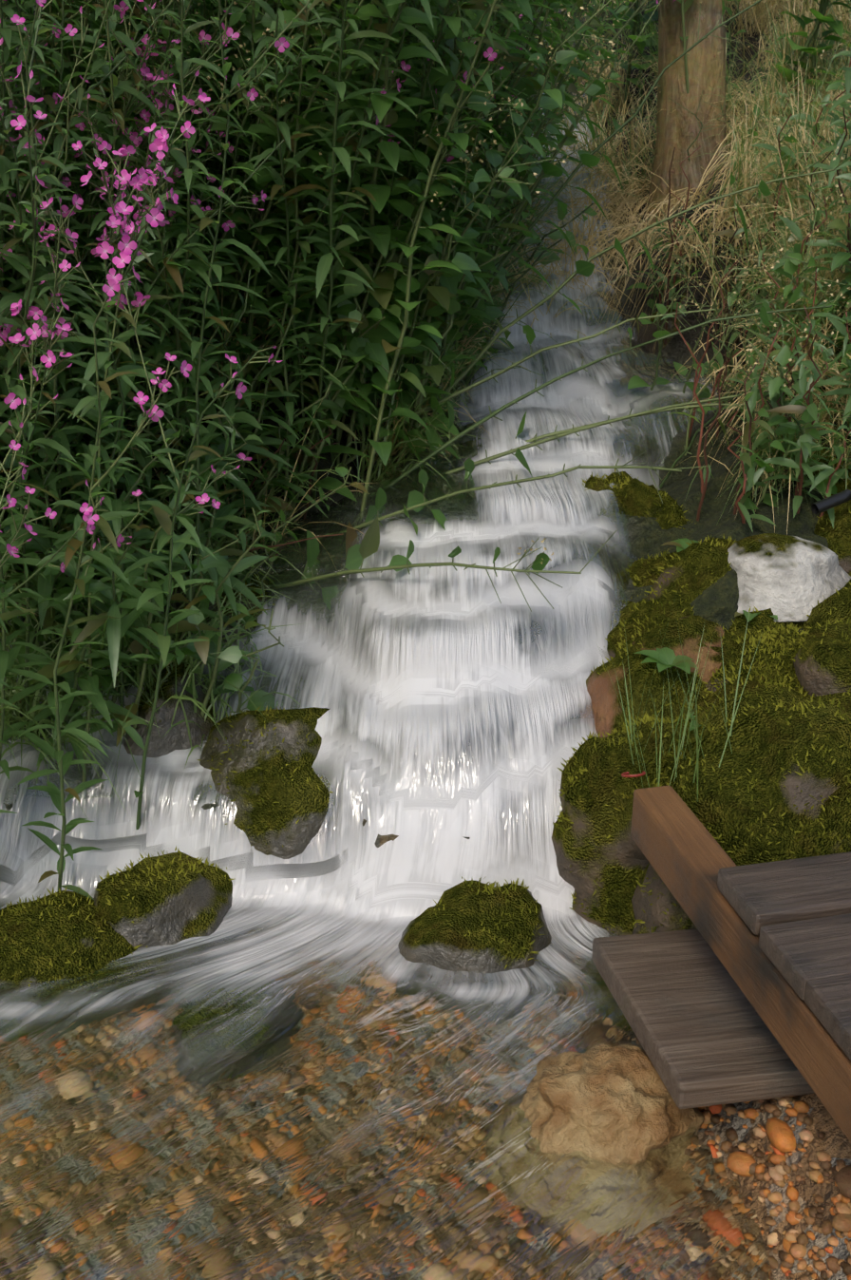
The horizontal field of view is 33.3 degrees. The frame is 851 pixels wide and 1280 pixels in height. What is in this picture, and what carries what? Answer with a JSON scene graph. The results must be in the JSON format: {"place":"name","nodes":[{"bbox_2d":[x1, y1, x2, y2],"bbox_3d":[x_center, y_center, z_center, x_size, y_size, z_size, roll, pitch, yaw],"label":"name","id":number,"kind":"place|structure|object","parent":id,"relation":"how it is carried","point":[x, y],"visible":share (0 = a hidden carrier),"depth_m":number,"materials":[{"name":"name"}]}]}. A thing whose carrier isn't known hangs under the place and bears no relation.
{"place":"outdoors","nodes":[
{"label":"outdoors","id":0,"kind":"place"},
{"bbox_2d":[0,86,773,1279],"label":"water","id":1,"kind":"structure","parent":0,"point":[299,1067],"depth_m":2.24,"materials":[{"name":"white liquid"}]},
{"bbox_2d":[0,0,850,1279],"bbox_3d":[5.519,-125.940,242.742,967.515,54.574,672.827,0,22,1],"label":"ground","id":2,"kind":"structure","parent":0,"point":[714,601],"depth_m":2.88,"materials":[{"name":"soil"}]},
{"bbox_2d":[0,890,137,984],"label":"mossy rock","id":3,"kind":"object","parent":2,"relation":"on","point":[83,945],"visible":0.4,"depth_m":2.23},
{"bbox_2d":[94,851,232,948],"bbox_3d":[-0.436,0.516,2.405,0.366,0.317,0.375,0,22,1],"label":"mossy rock","id":4,"kind":"object","parent":2,"relation":"on","point":[199,905],"visible":0.29,"depth_m":2.31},
{"bbox_2d":[123,656,216,757],"bbox_3d":[-0.479,0.298,2.652,0.374,0.574,0.360,0,22,1],"label":"mossy rock","id":5,"kind":"object","parent":2,"relation":"on","point":[173,738],"visible":0.06,"depth_m":2.50,"materials":[{"name":"grey stone"}]},
{"bbox_2d":[144,582,262,642],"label":"ledge rock","id":6,"kind":"object","parent":2,"relation":"on","point":[177,605],"visible":0.06,"depth_m":2.72,"materials":[{"name":"grey stone"}]},
{"bbox_2d":[199,706,329,859],"bbox_3d":[-0.227,0.386,2.597,0.485,0.581,0.442,0,22,1],"label":"mossy rock","id":7,"kind":"object","parent":2,"relation":"on","point":[279,819],"visible":0.35,"depth_m":2.43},
{"bbox_2d":[0,0,675,573],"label":"flowers","id":8,"kind":"object","parent":2,"relation":"on","point":[156,219],"visible":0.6,"depth_m":2.02,"materials":[{"name":"pink plant"}]},
{"bbox_2d":[0,0,850,899],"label":"leaves","id":9,"kind":"object","parent":2,"relation":"on","point":[82,401],"visible":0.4,"depth_m":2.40,"materials":[{"name":"green plant"}]},
{"bbox_2d":[0,0,850,891],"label":"plant stems","id":10,"kind":"object","parent":2,"relation":"on","point":[443,152],"visible":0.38,"depth_m":2.58,"materials":[{"name":"green plant"}]},
{"bbox_2d":[0,0,850,827],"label":"grass","id":11,"kind":"structure","parent":2,"relation":"on","point":[38,696],"depth_m":2.94,"materials":[{"name":"green plant"}]},
{"bbox_2d":[0,441,850,986],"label":"moss shoots","id":12,"kind":"object","parent":2,"relation":"on","point":[760,636],"visible":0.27,"depth_m":2.35,"materials":[{"name":"green plant"}]},
{"bbox_2d":[3,0,850,615],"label":"dry grass","id":13,"kind":"structure","parent":2,"relation":"on","point":[631,203],"depth_m":3.77,"materials":[{"name":"plant"}]},
{"bbox_2d":[16,55,850,607],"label":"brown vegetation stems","id":14,"kind":"object","parent":2,"relation":"on","point":[752,420],"visible":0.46,"depth_m":2.84,"materials":[{"name":"brown plant"}]},
{"bbox_2d":[398,880,552,974],"bbox_3d":[0.106,0.548,2.352,0.374,0.310,0.312,-17,27,-36],"label":"mossy rock","id":15,"kind":"object","parent":2,"relation":"on","point":[441,941],"visible":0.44,"depth_m":2.24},
{"bbox_2d":[552,719,695,935],"bbox_3d":[0.370,0.330,2.413,0.414,0.428,0.387,0,22,1],"label":"mossy rock","id":16,"kind":"object","parent":2,"relation":"on","point":[587,849],"visible":0.27,"depth_m":2.32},
{"bbox_2d":[584,471,687,530],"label":"mossy rock","id":17,"kind":"object","parent":2,"relation":"on","point":[640,499],"visible":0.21,"depth_m":2.87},
{"bbox_2d":[631,261,693,352],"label":"dark rock","id":18,"kind":"object","parent":2,"relation":"on","point":[650,330],"visible":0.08,"depth_m":3.82,"materials":[{"name":"stone"}]},
{"bbox_2d":[631,614,725,684],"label":"mossy rock","id":19,"kind":"object","parent":2,"relation":"on","point":[689,627],"visible":0.33,"depth_m":2.48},
{"bbox_2d":[644,0,728,229],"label":"tree trunk and limbs","id":20,"kind":"object","parent":2,"relation":"on","point":[678,127],"visible":0.81,"depth_m":4.36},
{"bbox_2d":[592,928,815,1108],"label":"wooden step","id":21,"kind":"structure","parent":2,"relation":"on","point":[704,1034],"depth_m":1.92,"materials":[{"name":"brown wood"}]},
{"bbox_2d":[607,537,800,691],"bbox_3d":[0.542,0.069,2.775,0.815,0.572,0.829,0,22,1],"label":"mossy rock","id":22,"kind":"object","parent":2,"relation":"on","point":[716,563],"visible":0.1,"depth_m":2.61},
{"bbox_2d":[586,634,711,737],"bbox_3d":[0.442,0.201,2.570,0.458,0.422,0.497,0,22,1],"label":"mossy rock","id":23,"kind":"object","parent":22,"relation":"on","point":[608,713],"visible":0.08,"depth_m":2.43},
{"bbox_2d":[630,785,850,1142],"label":"bridge beam","id":24,"kind":"structure","parent":2,"relation":"on","point":[687,856],"depth_m":1.86,"materials":[{"name":"brown wood"}]},
{"bbox_2d":[717,851,850,935],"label":"wooden plank","id":25,"kind":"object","parent":24,"relation":"on","point":[757,896],"depth_m":1.84,"materials":[{"name":"grey wood"}]},
{"bbox_2d":[759,913,850,1000],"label":"wooden plank","id":26,"kind":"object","parent":24,"relation":"on","point":[799,954],"depth_m":1.72,"materials":[{"name":"grey wood"}]},
{"bbox_2d":[804,973,850,1060],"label":"wooden plank","id":27,"kind":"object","parent":24,"relation":"on","point":[828,1000],"depth_m":1.62,"materials":[{"name":"grey wood"}]},
{"bbox_2d":[631,678,850,934],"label":"mossy rock","id":28,"kind":"object","parent":2,"relation":"on","point":[766,740],"visible":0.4,"depth_m":2.19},
{"bbox_2d":[707,625,810,696],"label":"mossy rock","id":29,"kind":"object","parent":2,"relation":"on","point":[767,656],"visible":0.15,"depth_m":2.42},
{"bbox_2d":[698,1095,850,1279],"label":"pebbles","id":30,"kind":"object","parent":2,"relation":"on","point":[781,1136],"visible":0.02,"depth_m":1.78,"materials":[{"name":"orange gravel"}]},
{"bbox_2d":[518,1042,705,1165],"bbox_3d":[0.240,0.658,1.927,0.321,0.199,0.291,0,22,1],"label":"tan rock","id":31,"kind":"object","parent":30,"relation":"on","point":[605,1102],"visible":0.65,"depth_m":1.86,"materials":[{"name":"beige stone"}]},
{"bbox_2d":[727,533,850,621],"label":"white rock","id":32,"kind":"object","parent":2,"relation":"on","point":[787,578],"visible":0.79,"depth_m":2.57,"materials":[{"name":"white stone"}]},
{"bbox_2d":[793,578,850,697],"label":"mossy rock","id":33,"kind":"object","parent":2,"relation":"on","point":[833,676],"visible":0.1,"depth_m":2.35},
{"bbox_2d":[800,782,850,858],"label":"mossy rock","id":34,"kind":"object","parent":2,"relation":"on","point":[831,845],"visible":0.08,"depth_m":2.10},
{"bbox_2d":[811,489,850,514],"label":"black hose","id":35,"kind":"object","parent":2,"relation":"on","point":[831,502],"visible":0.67,"depth_m":2.66,"materials":[{"name":"black plastic"}]},
{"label":"mossy rock on the bank","id":36,"kind":"object","parent":2,"relation":"on","visible":0},
{"bbox_2d":[806,446,850,573],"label":"mossy rock","id":37,"kind":"object","parent":36,"relation":"on","point":[842,533],"visible":0.04,"depth_m":2.70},
{"bbox_2d":[621,771,646,777],"bbox_3d":[0.319,0.205,2.180,0.038,0.004,0.038,-8,3,-17],"label":"twig","id":38,"kind":"object","parent":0,"point":[625,774],"visible":1,"depth_m":2.17,"materials":[{"name":"red wood"}]}
]}

